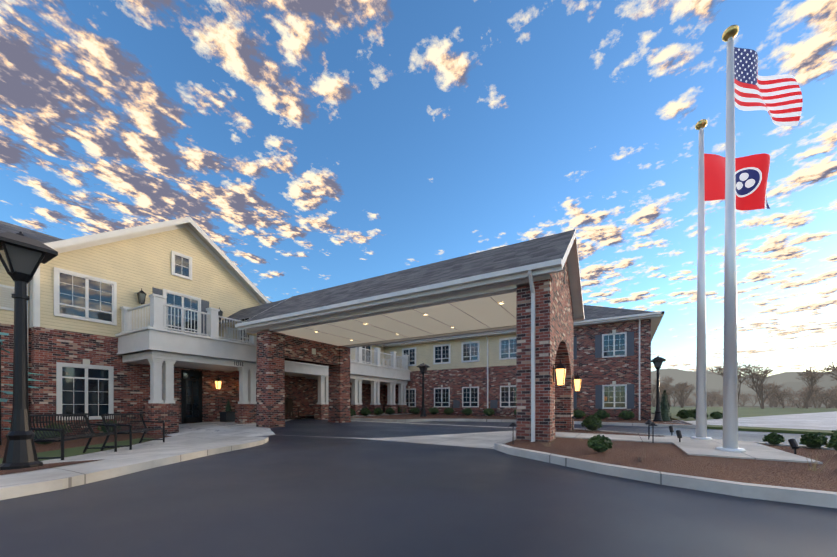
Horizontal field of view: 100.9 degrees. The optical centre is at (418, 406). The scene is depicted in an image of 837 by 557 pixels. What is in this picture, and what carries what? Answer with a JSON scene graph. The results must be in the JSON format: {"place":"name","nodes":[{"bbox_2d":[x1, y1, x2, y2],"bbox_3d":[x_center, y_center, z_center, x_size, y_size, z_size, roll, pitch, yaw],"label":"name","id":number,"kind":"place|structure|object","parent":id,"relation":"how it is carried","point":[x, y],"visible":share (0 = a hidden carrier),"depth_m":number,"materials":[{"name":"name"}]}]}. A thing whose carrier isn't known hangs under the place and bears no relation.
{"place":"outdoors","nodes":[
{"label":"outdoors","id":0,"kind":"place"},
{"bbox_2d":[0,432,170,474],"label":"bed ground","id":1,"kind":"structure","parent":0,"point":[76,447],"depth_m":9.41,"materials":[{"name":"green plant"}]},
{"bbox_2d":[0,328,46,444],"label":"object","id":2,"kind":"object","parent":1,"relation":"on","point":[7,392],"visible":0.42,"depth_m":9.76,"materials":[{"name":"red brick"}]},
{"bbox_2d":[0,231,57,469],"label":"lamp post","id":3,"kind":"object","parent":1,"relation":"on","point":[23,257],"visible":0.92,"depth_m":5.10,"materials":[{"name":"black metal"}]},
{"bbox_2d":[100,413,164,450],"bbox_3d":[-7.861,0.658,9.604,0.676,0.928,1.890,0,0,-14],"label":"bench","id":4,"kind":"object","parent":1,"relation":"on","point":[130,430],"visible":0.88,"depth_m":9.36,"materials":[{"name":"black metal"}]},
{"bbox_2d":[34,390,836,470],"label":"shrub","id":5,"kind":"object","parent":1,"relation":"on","point":[599,443],"visible":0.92,"depth_m":11.68,"materials":[{"name":"green plant"}]},
{"bbox_2d":[0,432,267,499],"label":"sidewalk","id":6,"kind":"structure","parent":0,"point":[121,461],"depth_m":5.61,"materials":[{"name":"concrete"}]},
{"bbox_2d":[29,413,116,459],"bbox_3d":[-7.319,0.628,7.349,0.676,0.928,1.790,0,0,-14],"label":"bench","id":7,"kind":"object","parent":6,"relation":"on","point":[91,434],"visible":0.96,"depth_m":7.29,"materials":[{"name":"black metal"}]},
{"bbox_2d":[256,346,371,419],"bbox_3d":[-5.628,-1.856,22.245,2.640,6.400,11.680,0,0,30],"label":"entry porch","id":8,"kind":"object","parent":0,"point":[321,374],"visible":0.23,"depth_m":20.02,"materials":[{"name":"beige"}]},
{"bbox_2d":[0,417,836,556],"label":"asphalt drive","id":9,"kind":"structure","parent":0,"point":[300,491],"depth_m":3.34,"materials":[{"name":"grey asphalt"}]},
{"bbox_2d":[141,418,515,448],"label":"sidewalk","id":10,"kind":"structure","parent":9,"relation":"on","point":[484,440],"depth_m":11.65,"materials":[{"name":"concrete"}]},
{"bbox_2d":[285,399,300,419],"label":"rocking chairs","id":11,"kind":"object","parent":10,"relation":"on","point":[289,407],"visible":0.4,"depth_m":20.14,"materials":[{"name":"brown wood"}]},
{"bbox_2d":[0,0,836,373],"bbox_3d":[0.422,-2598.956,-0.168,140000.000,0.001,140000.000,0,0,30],"label":"cloud","id":12,"kind":"structure","parent":0,"point":[28,82],"depth_m":3305.18,"materials":[{"name":"white"}]},
{"bbox_2d":[0,0,836,375],"label":"sky","id":13,"kind":"structure","parent":0,"point":[430,181],"materials":[{"name":"blue"}]},
{"bbox_2d":[351,413,695,427],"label":"bed ground","id":14,"kind":"structure","parent":0,"point":[409,417],"depth_m":19.15,"materials":[{"name":"soil"}]},
{"bbox_2d":[417,363,429,416],"bbox_3d":[0.314,-0.990,22.745,1.000,3.750,1.000,0,0,30],"label":"lamp post","id":15,"kind":"object","parent":14,"relation":"on","point":[423,367],"visible":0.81,"depth_m":22.66,"materials":[{"name":"black metal"}]},
{"bbox_2d":[650,356,665,421],"bbox_3d":[12.948,-0.852,18.685,1.000,3.750,1.000,0,0,30],"label":"lamp post","id":16,"kind":"object","parent":14,"relation":"on","point":[657,361],"visible":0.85,"depth_m":18.61,"materials":[{"name":"black metal"}]},
{"bbox_2d":[383,405,834,419],"bbox_3d":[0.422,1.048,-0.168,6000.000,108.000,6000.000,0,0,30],"label":"ground","id":17,"kind":"structure","parent":0,"point":[652,416],"depth_m":161.19,"materials":[{"name":"green plant"}]},
{"bbox_2d":[0,217,383,437],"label":"building","id":18,"kind":"structure","parent":17,"relation":"on","point":[82,290],"depth_m":13.87,"materials":[{"name":"brick"}]},
{"bbox_2d":[137,288,222,389],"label":"wall lanterns","id":19,"kind":"object","parent":18,"relation":"attached to","point":[141,294],"visible":0.65,"depth_m":14.46,"materials":[{"name":"black metal"}]},
{"bbox_2d":[115,293,256,434],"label":"balcony","id":20,"kind":"structure","parent":18,"relation":"attached to","point":[159,348],"depth_m":13.62,"materials":[{"name":"beige paint"}]},
{"bbox_2d":[219,229,584,441],"bbox_3d":[-3.257,-1.924,14.792,18.280,6.585,5.670,0,0,30],"label":"porte cochere","id":21,"kind":"object","parent":18,"relation":"attached to","point":[530,291],"visible":0.92,"depth_m":11.34,"materials":[{"name":"brick"}]},
{"bbox_2d":[553,359,581,392],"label":"wall lanterns","id":22,"kind":"object","parent":21,"relation":"attached to","point":[559,369],"visible":1,"depth_m":8.61,"materials":[{"name":"yellow glass"}]},
{"bbox_2d":[305,347,410,415],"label":"balcony","id":23,"kind":"structure","parent":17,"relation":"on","point":[376,374],"depth_m":24.51,"materials":[{"name":"beige paint"}]},
{"bbox_2d":[380,305,663,419],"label":"wing","id":24,"kind":"structure","parent":17,"relation":"on","point":[476,373],"depth_m":23.80,"materials":[{"name":"red brick"}]},
{"bbox_2d":[651,359,836,408],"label":"treeline trees","id":25,"kind":"object","parent":17,"relation":"on","point":[810,394],"visible":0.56,"depth_m":113.06,"materials":[{"name":"plant"}]},
{"bbox_2d":[494,428,836,507],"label":"mulch bed","id":26,"kind":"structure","parent":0,"point":[668,464],"depth_m":5.16,"materials":[{"name":"soil"}]},
{"bbox_2d":[556,432,822,463],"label":"island pavement","id":27,"kind":"structure","parent":0,"point":[700,447],"depth_m":7.30,"materials":[{"name":"concrete"}]},
{"bbox_2d":[219,411,798,453],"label":"planters and path lights","id":28,"kind":"object","parent":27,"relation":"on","point":[227,416],"visible":0.79,"depth_m":8.78,"materials":[{"name":"black metal"}]},
{"bbox_2d":[225,399,231,410],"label":"topiary plants","id":29,"kind":"object","parent":28,"relation":"on","point":[228,408],"visible":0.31,"depth_m":17.12,"materials":[{"name":"green plant"}]},
{"bbox_2d":[715,25,746,451],"bbox_3d":[6.182,-3.310,6.852,0.480,8.374,0.480,0,0,30],"label":"flag pole","id":30,"kind":"object","parent":27,"relation":"on","point":[730,401],"visible":1,"depth_m":6.79,"materials":[{"name":"silver metal"}]},
{"bbox_2d":[734,47,802,125],"bbox_3d":[7.023,-6.475,7.158,1.628,1.361,0.400,0,0,-8],"label":"us flag","id":31,"kind":"object","parent":30,"relation":"attached to","point":[778,99],"visible":0.92,"depth_m":7.11,"materials":[{"name":"fabric"}]},
{"bbox_2d":[691,119,712,439],"bbox_3d":[7.441,-3.326,9.094,0.480,8.374,0.480,0,0,30],"label":"flag pole","id":32,"kind":"object","parent":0,"point":[701,406],"visible":0.98,"depth_m":9.03,"materials":[{"name":"silver metal"}]},
{"bbox_2d":[704,153,769,209],"bbox_3d":[8.486,-5.971,9.236,1.962,1.371,0.481,0,0,2],"label":"tennessee state flag","id":33,"kind":"object","parent":32,"relation":"attached to","point":[751,174],"visible":0.73,"depth_m":9.14,"materials":[{"name":"red fabric"}]},
{"bbox_2d":[651,406,836,435],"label":"lawn and road","id":34,"kind":"structure","parent":0,"point":[823,421],"depth_m":21.72,"materials":[{"name":"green plant"}]},
{"bbox_2d":[651,369,836,406],"bbox_3d":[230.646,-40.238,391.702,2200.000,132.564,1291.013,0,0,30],"label":"wooded ridge","id":35,"kind":"structure","parent":0,"point":[714,382],"depth_m":448.95,"materials":[{"name":"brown plant"}]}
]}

